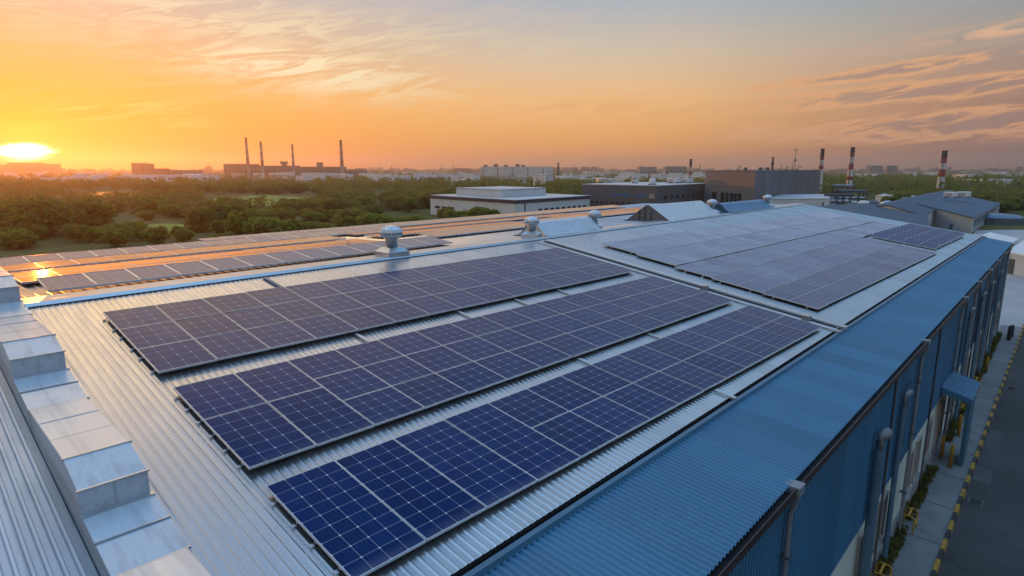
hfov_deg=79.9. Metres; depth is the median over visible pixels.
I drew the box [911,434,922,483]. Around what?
window
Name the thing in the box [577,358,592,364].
cable tray
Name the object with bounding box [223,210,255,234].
tree
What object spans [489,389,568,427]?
solar panel
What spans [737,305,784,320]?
solar panel
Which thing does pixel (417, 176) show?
shed
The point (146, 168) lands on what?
block
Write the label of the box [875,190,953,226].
blue ridge shed
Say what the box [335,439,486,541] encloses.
solar panel
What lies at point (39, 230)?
tree
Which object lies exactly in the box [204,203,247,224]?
tree
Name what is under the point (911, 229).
solar panel
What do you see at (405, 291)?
solar panel
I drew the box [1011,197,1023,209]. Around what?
tree
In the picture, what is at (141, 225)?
tree
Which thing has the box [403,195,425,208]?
tree
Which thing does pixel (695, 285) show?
cable conduit
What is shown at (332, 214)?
tree
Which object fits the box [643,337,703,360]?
solar panel
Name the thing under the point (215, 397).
solar panel
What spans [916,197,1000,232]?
sloping roof shed
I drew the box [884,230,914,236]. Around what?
solar panel
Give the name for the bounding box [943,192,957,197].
air unit
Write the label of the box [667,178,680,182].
air unit
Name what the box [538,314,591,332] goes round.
solar panel
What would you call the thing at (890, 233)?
solar panel
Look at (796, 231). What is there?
solar panel
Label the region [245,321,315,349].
solar panel
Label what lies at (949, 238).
solar panel
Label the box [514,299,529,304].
cable tray
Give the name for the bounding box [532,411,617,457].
solar panel
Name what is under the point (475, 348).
solar panel
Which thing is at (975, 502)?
drain grate
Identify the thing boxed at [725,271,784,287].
solar panel
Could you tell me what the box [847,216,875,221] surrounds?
solar panel
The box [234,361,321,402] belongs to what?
solar panel
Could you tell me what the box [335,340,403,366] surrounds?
solar panel
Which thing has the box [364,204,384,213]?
tree
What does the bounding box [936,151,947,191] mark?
chimney
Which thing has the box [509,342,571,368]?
solar panel
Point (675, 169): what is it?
block
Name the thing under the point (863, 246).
solar panel
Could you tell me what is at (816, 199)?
white plant building
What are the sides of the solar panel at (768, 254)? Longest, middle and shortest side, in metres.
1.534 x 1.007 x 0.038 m
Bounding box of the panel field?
[0,205,642,291]
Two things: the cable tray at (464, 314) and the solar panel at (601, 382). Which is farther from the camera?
the cable tray at (464, 314)
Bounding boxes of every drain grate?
[967,497,983,507]
[1006,386,1016,390]
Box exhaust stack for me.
[771,157,774,169]
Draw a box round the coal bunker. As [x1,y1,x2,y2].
[301,167,314,174]
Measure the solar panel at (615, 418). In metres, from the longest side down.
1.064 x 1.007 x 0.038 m
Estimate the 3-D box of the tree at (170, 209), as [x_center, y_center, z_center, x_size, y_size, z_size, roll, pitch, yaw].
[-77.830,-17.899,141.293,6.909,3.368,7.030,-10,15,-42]
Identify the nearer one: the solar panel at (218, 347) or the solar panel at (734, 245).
the solar panel at (218, 347)
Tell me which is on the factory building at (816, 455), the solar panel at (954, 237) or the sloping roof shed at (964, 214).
the solar panel at (954, 237)
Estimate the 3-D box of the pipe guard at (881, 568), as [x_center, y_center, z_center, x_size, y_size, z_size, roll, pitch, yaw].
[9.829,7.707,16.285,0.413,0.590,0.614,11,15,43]
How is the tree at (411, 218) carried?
on the ground at (56, 244)
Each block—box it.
[0,164,7,171]
[7,163,24,172]
[24,163,43,172]
[43,164,61,172]
[131,163,147,174]
[143,164,153,174]
[149,168,169,174]
[253,173,263,177]
[277,172,293,178]
[302,173,329,177]
[330,173,346,178]
[596,178,607,182]
[608,178,616,182]
[637,167,656,175]
[663,166,686,173]
[963,179,1019,184]
[1007,241,1023,276]
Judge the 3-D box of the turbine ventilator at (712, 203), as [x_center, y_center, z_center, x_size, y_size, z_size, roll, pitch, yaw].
[12.791,-5.135,39.130,0.756,1.107,0.756,-5,12,-24]
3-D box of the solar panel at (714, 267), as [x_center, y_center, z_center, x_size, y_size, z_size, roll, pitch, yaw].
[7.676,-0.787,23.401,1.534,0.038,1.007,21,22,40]
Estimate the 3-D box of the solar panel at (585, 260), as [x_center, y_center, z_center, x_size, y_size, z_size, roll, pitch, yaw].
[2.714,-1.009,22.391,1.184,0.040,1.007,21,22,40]
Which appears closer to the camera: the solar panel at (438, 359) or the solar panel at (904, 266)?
the solar panel at (438, 359)
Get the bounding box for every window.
[720,192,723,202]
[854,528,863,575]
[873,490,888,553]
[901,447,914,500]
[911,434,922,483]
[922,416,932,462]
[949,397,954,412]
[965,353,969,376]
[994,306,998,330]
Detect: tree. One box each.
[0,200,29,216]
[0,213,43,228]
[0,226,18,233]
[0,228,39,248]
[1,195,87,234]
[14,224,48,235]
[28,236,38,246]
[54,197,117,226]
[60,224,78,237]
[61,224,90,240]
[73,218,109,225]
[83,231,97,241]
[86,223,132,241]
[100,228,132,245]
[101,199,127,211]
[105,199,120,211]
[120,221,148,230]
[129,198,158,212]
[130,183,142,190]
[130,228,147,240]
[135,210,155,220]
[139,225,171,244]
[147,183,159,190]
[157,203,183,217]
[161,184,177,193]
[170,225,182,238]
[174,228,195,241]
[175,202,198,216]
[180,205,204,218]
[180,205,222,231]
[193,199,217,207]
[203,183,220,191]
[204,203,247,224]
[207,233,225,237]
[210,219,229,233]
[216,196,237,200]
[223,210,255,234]
[233,185,250,192]
[242,216,295,233]
[247,208,275,217]
[248,204,257,208]
[251,185,265,194]
[263,185,273,193]
[266,199,299,213]
[267,184,284,193]
[274,210,296,220]
[282,218,301,230]
[288,183,308,192]
[294,199,319,210]
[295,221,334,229]
[298,207,329,221]
[301,211,326,222]
[310,186,321,193]
[314,197,336,205]
[324,198,346,210]
[324,209,344,218]
[329,211,339,221]
[331,207,368,226]
[335,216,360,226]
[353,195,377,204]
[356,213,396,224]
[359,205,376,215]
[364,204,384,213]
[374,190,401,203]
[382,195,405,208]
[385,195,407,209]
[388,188,412,194]
[396,215,425,221]
[401,197,419,211]
[403,190,424,194]
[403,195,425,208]
[416,190,438,207]
[423,189,447,193]
[436,188,455,193]
[437,206,453,218]
[442,186,455,192]
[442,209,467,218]
[462,206,485,216]
[481,207,502,214]
[546,187,572,193]
[559,191,576,194]
[880,196,898,201]
[892,192,910,197]
[964,188,998,197]
[971,191,990,196]
[971,193,999,200]
[987,199,1019,212]
[998,196,1022,210]
[1010,191,1023,198]
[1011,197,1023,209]
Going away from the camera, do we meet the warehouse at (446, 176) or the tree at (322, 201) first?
the tree at (322, 201)
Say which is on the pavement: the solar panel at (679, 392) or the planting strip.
the planting strip
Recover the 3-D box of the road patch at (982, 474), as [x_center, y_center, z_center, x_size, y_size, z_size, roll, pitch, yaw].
[17.371,6.891,22.561,0.530,0.001,1.400,10,15,41]
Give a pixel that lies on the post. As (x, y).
(1009, 334)
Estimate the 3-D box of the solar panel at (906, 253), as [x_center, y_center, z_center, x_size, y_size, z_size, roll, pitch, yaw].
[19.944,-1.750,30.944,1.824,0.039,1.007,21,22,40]
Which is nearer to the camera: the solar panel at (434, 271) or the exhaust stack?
the solar panel at (434, 271)
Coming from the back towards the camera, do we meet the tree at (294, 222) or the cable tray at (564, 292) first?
the tree at (294, 222)
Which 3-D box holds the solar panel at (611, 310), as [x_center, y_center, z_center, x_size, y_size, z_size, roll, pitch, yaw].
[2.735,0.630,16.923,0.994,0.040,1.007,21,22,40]
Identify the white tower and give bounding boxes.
[533,174,552,186]
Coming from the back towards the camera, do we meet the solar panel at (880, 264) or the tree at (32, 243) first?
the tree at (32, 243)
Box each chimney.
[244,137,250,176]
[259,141,264,175]
[291,144,295,174]
[339,140,343,172]
[688,159,691,178]
[819,149,824,193]
[845,147,855,188]
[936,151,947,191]
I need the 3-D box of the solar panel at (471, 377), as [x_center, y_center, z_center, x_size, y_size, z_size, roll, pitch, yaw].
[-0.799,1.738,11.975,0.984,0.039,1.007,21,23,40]
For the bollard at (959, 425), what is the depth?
25.49 m
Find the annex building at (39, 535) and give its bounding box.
[0,369,98,575]
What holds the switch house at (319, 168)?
on the ground at (56, 244)
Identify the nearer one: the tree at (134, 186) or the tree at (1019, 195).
the tree at (1019, 195)
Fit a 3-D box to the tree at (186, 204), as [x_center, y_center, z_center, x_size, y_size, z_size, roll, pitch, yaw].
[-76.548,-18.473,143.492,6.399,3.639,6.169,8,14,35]
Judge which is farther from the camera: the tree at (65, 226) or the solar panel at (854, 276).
the tree at (65, 226)
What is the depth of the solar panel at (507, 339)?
14.04 m
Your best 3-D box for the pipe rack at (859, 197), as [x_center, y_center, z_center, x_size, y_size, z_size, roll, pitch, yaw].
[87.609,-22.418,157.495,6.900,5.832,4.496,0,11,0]
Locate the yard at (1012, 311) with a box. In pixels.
[974,230,1023,329]
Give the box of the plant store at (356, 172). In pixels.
[345,170,366,176]
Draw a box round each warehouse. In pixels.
[130,175,220,181]
[165,170,202,174]
[440,174,470,179]
[496,177,532,182]
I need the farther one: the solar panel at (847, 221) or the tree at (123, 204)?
the tree at (123, 204)
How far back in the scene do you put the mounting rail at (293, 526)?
7.54 m
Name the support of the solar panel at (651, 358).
on the mounting rail at (293, 526)
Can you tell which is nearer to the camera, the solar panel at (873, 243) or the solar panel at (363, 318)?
the solar panel at (363, 318)
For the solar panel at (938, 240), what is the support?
on the factory building at (816, 455)
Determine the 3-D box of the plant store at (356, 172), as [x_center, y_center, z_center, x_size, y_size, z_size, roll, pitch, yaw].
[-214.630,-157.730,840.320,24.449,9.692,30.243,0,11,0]
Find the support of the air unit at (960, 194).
on the sloping roof shed at (964, 214)
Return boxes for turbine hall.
[250,161,300,176]
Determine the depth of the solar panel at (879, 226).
39.88 m
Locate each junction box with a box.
[700,285,708,289]
[802,314,811,320]
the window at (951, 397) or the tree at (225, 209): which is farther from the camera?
the tree at (225, 209)
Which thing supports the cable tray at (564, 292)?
on the factory building at (816, 455)
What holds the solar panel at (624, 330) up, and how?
on the mounting rail
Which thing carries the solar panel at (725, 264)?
on the mounting rail
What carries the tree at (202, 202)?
on the ground at (56, 244)
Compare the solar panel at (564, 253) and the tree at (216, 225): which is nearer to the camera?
the solar panel at (564, 253)
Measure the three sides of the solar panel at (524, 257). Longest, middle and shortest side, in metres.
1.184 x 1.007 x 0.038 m
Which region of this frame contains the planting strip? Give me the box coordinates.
[875,331,1002,575]
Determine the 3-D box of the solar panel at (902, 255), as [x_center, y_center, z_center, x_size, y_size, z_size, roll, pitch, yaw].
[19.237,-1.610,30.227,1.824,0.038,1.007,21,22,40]
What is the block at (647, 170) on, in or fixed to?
on the ground at (56, 244)
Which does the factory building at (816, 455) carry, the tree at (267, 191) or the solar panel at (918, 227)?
the solar panel at (918, 227)
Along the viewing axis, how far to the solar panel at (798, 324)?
17.43 m
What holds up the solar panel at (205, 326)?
on the mounting rail
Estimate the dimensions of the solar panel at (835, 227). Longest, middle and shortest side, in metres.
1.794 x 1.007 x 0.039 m
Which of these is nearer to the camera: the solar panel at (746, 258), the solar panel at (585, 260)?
the solar panel at (585, 260)
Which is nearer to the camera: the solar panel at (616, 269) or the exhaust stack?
the solar panel at (616, 269)
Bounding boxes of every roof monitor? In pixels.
[514,216,601,235]
[624,201,722,222]
[715,199,773,212]
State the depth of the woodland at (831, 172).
1572.45 m
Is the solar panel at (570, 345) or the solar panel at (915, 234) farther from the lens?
the solar panel at (915, 234)
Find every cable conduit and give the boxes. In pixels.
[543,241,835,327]
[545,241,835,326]
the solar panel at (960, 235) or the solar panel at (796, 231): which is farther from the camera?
the solar panel at (960, 235)
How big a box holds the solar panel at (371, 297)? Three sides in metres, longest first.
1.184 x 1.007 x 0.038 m
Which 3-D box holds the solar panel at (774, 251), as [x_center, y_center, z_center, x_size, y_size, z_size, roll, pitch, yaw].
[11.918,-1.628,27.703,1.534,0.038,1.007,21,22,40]
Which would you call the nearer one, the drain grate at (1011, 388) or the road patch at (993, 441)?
the road patch at (993, 441)
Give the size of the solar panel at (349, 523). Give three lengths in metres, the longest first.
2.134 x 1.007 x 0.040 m
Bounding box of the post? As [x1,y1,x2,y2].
[1006,326,1012,340]
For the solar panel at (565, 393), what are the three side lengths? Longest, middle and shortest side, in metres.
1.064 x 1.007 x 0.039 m
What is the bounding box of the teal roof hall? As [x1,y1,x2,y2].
[817,203,928,225]
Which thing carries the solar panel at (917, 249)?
on the mounting rail
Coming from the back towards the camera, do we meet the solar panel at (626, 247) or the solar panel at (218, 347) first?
the solar panel at (626, 247)
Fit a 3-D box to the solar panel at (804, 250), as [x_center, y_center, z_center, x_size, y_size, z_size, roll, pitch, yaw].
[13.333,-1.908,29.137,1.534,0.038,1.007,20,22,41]
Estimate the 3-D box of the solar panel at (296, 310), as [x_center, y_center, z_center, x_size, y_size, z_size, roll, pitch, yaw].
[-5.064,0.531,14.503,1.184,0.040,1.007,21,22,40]
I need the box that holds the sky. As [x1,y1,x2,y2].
[0,0,1023,170]
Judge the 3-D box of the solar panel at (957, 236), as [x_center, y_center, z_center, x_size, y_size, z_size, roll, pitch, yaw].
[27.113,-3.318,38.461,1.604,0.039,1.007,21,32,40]
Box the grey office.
[582,182,704,206]
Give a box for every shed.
[229,173,244,177]
[383,175,410,181]
[413,174,438,180]
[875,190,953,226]
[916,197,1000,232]
[950,174,981,177]
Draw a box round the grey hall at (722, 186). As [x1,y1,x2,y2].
[704,170,820,203]
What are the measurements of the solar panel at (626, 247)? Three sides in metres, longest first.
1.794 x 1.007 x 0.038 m
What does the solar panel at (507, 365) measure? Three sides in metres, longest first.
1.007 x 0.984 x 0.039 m
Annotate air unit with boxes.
[648,178,656,184]
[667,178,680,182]
[680,179,692,182]
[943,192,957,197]
[957,191,970,197]
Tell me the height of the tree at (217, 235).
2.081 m
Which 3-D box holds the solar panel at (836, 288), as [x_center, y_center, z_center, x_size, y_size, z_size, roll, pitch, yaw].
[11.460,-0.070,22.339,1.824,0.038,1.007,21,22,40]
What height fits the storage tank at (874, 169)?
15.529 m
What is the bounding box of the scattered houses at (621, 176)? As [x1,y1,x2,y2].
[0,171,1023,184]
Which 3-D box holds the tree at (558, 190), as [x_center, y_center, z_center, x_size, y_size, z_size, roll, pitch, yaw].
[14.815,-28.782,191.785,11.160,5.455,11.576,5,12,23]
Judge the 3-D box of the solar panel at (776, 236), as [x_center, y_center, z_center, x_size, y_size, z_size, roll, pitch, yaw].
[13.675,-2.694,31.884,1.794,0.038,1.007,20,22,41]
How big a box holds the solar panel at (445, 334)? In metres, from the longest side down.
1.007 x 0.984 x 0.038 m
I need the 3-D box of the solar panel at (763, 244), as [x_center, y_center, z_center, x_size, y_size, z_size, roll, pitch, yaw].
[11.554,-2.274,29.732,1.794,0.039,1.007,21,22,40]
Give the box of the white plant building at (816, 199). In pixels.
[770,194,833,205]
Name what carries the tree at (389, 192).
on the ground at (56, 244)
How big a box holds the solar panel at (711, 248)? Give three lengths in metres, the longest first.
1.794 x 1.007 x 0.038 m
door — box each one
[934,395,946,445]
[1007,259,1014,273]
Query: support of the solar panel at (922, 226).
on the factory building at (816, 455)
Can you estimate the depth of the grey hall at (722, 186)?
152.16 m
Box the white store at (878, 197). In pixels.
[875,194,912,202]
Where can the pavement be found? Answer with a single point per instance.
(917, 556)
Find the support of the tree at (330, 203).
on the ground at (56, 244)
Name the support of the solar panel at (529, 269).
on the mounting rail
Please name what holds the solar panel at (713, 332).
on the mounting rail at (293, 526)
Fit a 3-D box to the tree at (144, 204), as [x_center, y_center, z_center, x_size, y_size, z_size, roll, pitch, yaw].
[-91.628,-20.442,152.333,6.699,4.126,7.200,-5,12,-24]
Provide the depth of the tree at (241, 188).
278.27 m
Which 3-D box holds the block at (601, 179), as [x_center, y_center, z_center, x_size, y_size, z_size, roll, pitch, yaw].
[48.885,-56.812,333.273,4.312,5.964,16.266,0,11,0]
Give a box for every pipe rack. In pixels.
[824,193,852,204]
[831,184,853,198]
[835,189,867,204]
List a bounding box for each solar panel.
[103,305,171,330]
[119,321,192,350]
[137,339,216,373]
[155,299,220,320]
[173,373,266,421]
[174,313,243,338]
[195,330,269,360]
[202,292,265,312]
[204,403,315,469]
[222,306,288,329]
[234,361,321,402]
[245,287,304,305]
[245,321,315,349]
[266,460,425,575]
[267,299,329,320]
[268,387,373,446]
[285,282,341,298]
[288,350,360,378]
[290,314,357,339]
[306,293,366,313]
[313,367,390,400]
[320,277,373,292]
[331,307,395,330]
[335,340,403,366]
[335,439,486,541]
[343,288,400,306]
[343,386,424,425]
[353,273,403,287]
[362,356,433,385]
[369,300,429,322]
[376,283,431,299]
[378,331,441,355]
[382,269,432,282]
[392,373,467,408]
[394,420,537,508]
[402,295,460,314]
[405,345,471,372]
[407,279,459,294]
[411,265,459,278]
[416,323,476,344]
[434,290,488,308]
[436,275,485,289]
[436,361,506,393]
[437,262,483,273]
[443,337,505,360]
[444,403,580,481]
[450,316,506,335]
[460,258,504,270]
[460,271,509,284]
[461,285,514,302]
[474,351,540,380]
[477,328,537,350]
[481,310,535,327]
[483,256,526,266]
[485,267,531,279]
[488,280,538,296]
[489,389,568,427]
[503,253,545,262]
[508,264,551,275]
[509,303,560,320]
[509,321,565,341]
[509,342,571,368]
[511,276,560,291]
[523,250,563,259]
[527,260,570,271]
[527,376,602,410]
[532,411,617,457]
[533,272,581,286]
[535,298,583,313]
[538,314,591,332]
[540,333,598,357]
[542,248,580,257]
[547,258,589,268]
[554,269,600,282]
[560,293,605,307]
[561,365,631,395]
[563,308,613,325]
[565,255,606,264]
[567,326,623,347]
[570,397,650,437]
[574,265,617,278]
[581,288,625,301]
[587,302,635,318]
[591,262,634,274]
[591,355,658,382]
[593,319,646,339]
[601,284,643,296]
[602,241,649,253]
[603,383,678,420]
[607,297,654,311]
[616,240,663,250]
[616,312,666,331]
[618,345,681,370]
[620,280,661,291]
[628,292,672,306]
[634,372,703,404]
[636,252,688,265]
[637,307,685,324]
[638,276,677,287]
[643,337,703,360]
[647,288,688,300]
[650,249,700,262]
[657,301,702,317]
[659,361,726,390]
[663,283,704,295]
[664,247,712,259]
[666,233,707,242]
[666,330,721,350]
[675,264,724,277]
[675,296,719,311]
[677,245,724,257]
[683,352,746,378]
[685,323,739,342]
[688,243,734,254]
[688,261,736,273]
[691,292,733,306]
[699,241,744,252]
[701,258,748,270]
[704,316,755,334]
[704,343,764,368]
[709,240,753,250]
[711,274,773,292]
[714,256,758,267]
[718,238,762,248]
[722,310,770,327]
[724,253,767,264]
[724,335,780,357]
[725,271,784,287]
[728,236,771,246]
[736,251,778,261]
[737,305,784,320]
[738,268,794,283]
[742,328,795,349]
[745,233,786,242]
[747,249,786,258]
[756,232,794,240]
[756,247,795,256]
[757,321,809,341]
[762,289,828,309]
[763,230,801,239]
[765,245,803,254]
[770,229,808,237]
[772,315,821,333]
[774,243,811,252]
[774,285,838,303]
[778,228,815,235]
[782,241,818,250]
[785,227,821,234]
[785,281,847,299]
[789,240,825,248]
[791,226,826,233]
[796,224,832,231]
[796,238,831,246]
[796,277,856,294]
[804,237,837,244]
[806,274,864,290]
[809,222,843,229]
[814,212,843,217]
[815,221,848,228]
[816,271,871,286]
[821,211,846,216]
[823,232,855,239]
[825,220,858,225]
[825,268,879,283]
[830,219,862,224]
[833,266,886,279]
[836,230,866,236]
[839,263,892,276]
[841,217,871,222]
[841,229,871,235]
[841,242,882,251]
[846,228,874,234]
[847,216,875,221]
[848,260,898,273]
[850,227,879,231]
[853,238,892,247]
[854,258,903,270]
[855,225,883,230]
[857,237,897,245]
[860,224,887,229]
[862,256,909,268]
[865,224,891,228]
[868,223,895,227]
[868,254,914,265]
[870,232,906,242]
[873,222,899,226]
[873,252,919,262]
[878,231,910,237]
[879,250,924,260]
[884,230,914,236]
[884,248,928,258]
[888,228,918,235]
[890,246,932,256]
[892,227,922,233]
[895,245,936,254]
[896,226,926,232]
[900,225,929,231]
[903,238,939,249]
[904,224,932,230]
[907,223,935,230]
[911,237,943,247]
[915,235,947,245]
[918,234,950,244]
[923,233,953,242]
[926,232,956,241]
[929,230,959,239]
[933,229,962,238]
[936,228,965,237]
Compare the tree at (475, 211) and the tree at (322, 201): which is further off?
the tree at (322, 201)
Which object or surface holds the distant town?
on the ground at (56, 244)
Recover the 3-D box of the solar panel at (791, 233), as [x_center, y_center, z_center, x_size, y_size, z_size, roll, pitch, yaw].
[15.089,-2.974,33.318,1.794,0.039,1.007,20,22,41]
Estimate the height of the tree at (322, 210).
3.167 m
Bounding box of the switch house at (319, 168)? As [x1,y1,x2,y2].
[315,162,346,172]
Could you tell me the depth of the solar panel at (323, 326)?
13.68 m
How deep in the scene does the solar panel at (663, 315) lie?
16.97 m
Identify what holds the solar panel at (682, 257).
on the mounting rail
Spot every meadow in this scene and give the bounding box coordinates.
[144,224,226,231]
[211,195,307,204]
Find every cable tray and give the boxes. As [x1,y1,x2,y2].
[263,277,282,286]
[355,333,369,341]
[457,311,473,317]
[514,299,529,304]
[557,289,572,294]
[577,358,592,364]
[647,333,661,338]
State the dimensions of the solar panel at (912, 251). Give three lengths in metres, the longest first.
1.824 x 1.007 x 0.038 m
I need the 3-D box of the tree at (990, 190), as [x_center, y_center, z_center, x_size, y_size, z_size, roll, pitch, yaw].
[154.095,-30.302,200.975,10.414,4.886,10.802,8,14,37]
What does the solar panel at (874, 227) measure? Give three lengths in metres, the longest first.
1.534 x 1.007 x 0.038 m
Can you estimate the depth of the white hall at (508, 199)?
140.95 m
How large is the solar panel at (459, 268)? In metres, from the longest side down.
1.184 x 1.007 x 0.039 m
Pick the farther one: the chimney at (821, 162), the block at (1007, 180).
the block at (1007, 180)
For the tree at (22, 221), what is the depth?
96.19 m
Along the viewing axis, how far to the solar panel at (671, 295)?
19.07 m
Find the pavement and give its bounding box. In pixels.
[876,325,1021,575]
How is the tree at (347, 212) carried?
on the ground at (56, 244)
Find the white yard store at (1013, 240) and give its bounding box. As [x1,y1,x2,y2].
[982,232,1019,245]
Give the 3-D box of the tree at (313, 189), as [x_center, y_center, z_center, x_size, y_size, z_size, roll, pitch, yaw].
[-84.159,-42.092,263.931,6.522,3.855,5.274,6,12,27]
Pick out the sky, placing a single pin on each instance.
(85, 84)
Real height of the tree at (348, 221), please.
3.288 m
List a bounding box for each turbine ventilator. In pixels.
[374,225,409,257]
[521,216,541,237]
[588,210,602,227]
[707,199,719,212]
[763,195,773,206]
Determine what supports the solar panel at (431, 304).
on the mounting rail
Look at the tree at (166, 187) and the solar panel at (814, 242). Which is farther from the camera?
the tree at (166, 187)
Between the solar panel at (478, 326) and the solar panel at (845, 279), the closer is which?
the solar panel at (478, 326)
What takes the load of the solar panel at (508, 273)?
on the mounting rail
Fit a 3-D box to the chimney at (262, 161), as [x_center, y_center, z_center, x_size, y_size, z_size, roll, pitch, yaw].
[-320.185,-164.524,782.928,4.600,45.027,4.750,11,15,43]
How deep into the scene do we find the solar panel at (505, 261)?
20.99 m
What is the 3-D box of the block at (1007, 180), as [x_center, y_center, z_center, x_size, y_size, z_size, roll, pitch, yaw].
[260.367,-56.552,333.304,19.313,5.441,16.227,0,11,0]
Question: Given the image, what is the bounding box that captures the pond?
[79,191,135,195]
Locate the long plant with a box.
[481,163,558,178]
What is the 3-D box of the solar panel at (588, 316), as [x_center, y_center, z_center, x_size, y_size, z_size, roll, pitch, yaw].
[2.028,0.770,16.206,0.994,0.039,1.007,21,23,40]
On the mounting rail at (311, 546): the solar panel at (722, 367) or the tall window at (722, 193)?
the solar panel at (722, 367)
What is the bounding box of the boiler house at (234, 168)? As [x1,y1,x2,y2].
[223,164,259,176]
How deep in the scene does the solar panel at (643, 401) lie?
11.68 m
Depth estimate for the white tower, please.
292.71 m
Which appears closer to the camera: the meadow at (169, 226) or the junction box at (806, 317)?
the junction box at (806, 317)
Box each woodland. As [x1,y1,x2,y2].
[0,169,1022,174]
[0,172,1023,213]
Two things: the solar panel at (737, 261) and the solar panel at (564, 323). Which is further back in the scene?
the solar panel at (737, 261)
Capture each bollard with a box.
[938,435,945,458]
[947,444,954,468]
[956,415,962,436]
[985,356,989,373]
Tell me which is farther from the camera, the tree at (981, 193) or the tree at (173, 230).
the tree at (981, 193)
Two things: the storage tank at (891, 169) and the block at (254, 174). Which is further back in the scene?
the storage tank at (891, 169)
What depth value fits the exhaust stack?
176.18 m
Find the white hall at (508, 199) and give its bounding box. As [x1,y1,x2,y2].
[430,186,589,214]
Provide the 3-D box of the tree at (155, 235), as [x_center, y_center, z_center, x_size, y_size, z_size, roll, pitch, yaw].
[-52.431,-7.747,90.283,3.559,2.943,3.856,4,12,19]
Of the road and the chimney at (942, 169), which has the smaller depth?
the road
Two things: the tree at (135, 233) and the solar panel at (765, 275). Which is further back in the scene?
the tree at (135, 233)
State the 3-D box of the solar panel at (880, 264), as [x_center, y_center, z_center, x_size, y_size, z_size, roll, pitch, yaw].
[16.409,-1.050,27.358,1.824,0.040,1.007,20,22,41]
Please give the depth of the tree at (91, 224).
108.29 m
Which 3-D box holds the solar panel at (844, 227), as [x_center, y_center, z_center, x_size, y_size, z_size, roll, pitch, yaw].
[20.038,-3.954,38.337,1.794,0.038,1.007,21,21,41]
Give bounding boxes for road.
[937,331,1023,575]
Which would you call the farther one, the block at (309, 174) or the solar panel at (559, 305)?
the block at (309, 174)
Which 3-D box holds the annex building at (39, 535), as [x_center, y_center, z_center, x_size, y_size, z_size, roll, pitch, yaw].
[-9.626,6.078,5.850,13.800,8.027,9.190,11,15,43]
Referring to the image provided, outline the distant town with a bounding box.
[61,163,1023,172]
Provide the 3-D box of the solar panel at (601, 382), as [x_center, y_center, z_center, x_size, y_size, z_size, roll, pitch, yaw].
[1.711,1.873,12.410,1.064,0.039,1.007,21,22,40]
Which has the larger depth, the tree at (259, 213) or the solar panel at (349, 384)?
the tree at (259, 213)
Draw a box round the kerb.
[930,324,1023,575]
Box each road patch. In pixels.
[972,466,993,483]
[977,451,997,467]
[982,429,1004,452]
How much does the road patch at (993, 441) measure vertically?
0.001 m
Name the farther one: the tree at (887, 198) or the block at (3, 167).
the block at (3, 167)
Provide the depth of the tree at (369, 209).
135.84 m
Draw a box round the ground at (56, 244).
[0,170,1023,575]
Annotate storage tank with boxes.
[866,165,882,173]
[868,200,879,203]
[885,165,897,175]
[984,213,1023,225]
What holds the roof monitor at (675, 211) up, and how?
on the factory building at (816, 455)
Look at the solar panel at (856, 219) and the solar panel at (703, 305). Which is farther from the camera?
the solar panel at (856, 219)
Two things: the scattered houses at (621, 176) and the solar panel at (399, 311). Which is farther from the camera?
the scattered houses at (621, 176)
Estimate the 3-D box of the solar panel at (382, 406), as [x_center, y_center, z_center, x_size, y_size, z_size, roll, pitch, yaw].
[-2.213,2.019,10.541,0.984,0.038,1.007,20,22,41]
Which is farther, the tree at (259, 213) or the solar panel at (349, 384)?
the tree at (259, 213)
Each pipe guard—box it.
[871,561,891,575]
[903,507,918,534]
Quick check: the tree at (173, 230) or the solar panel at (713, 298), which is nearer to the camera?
the solar panel at (713, 298)
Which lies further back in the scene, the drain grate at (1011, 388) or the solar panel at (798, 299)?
the drain grate at (1011, 388)
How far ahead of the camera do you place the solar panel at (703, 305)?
18.41 m
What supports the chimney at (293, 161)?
on the ground at (56, 244)
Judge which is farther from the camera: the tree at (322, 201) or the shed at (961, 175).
the shed at (961, 175)
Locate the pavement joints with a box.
[892,334,1013,575]
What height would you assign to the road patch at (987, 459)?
0.001 m
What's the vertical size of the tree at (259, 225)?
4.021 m
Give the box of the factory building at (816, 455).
[0,203,1014,575]
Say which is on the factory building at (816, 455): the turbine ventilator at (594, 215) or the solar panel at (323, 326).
the turbine ventilator at (594, 215)
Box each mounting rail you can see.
[291,522,298,529]
[309,541,316,549]
[333,567,341,575]
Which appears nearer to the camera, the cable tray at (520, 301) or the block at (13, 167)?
the cable tray at (520, 301)
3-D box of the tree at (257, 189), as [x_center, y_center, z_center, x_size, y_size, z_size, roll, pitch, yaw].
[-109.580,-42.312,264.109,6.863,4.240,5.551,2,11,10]
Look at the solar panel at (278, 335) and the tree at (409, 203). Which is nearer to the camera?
the solar panel at (278, 335)
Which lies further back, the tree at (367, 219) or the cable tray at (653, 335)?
the tree at (367, 219)
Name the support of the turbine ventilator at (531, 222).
on the factory building at (816, 455)
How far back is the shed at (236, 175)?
708.16 m
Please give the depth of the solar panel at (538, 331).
14.76 m
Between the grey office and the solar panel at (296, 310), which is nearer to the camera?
the solar panel at (296, 310)
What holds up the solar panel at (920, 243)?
on the factory building at (816, 455)
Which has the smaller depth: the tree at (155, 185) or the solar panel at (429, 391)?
the solar panel at (429, 391)
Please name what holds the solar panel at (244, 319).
on the mounting rail

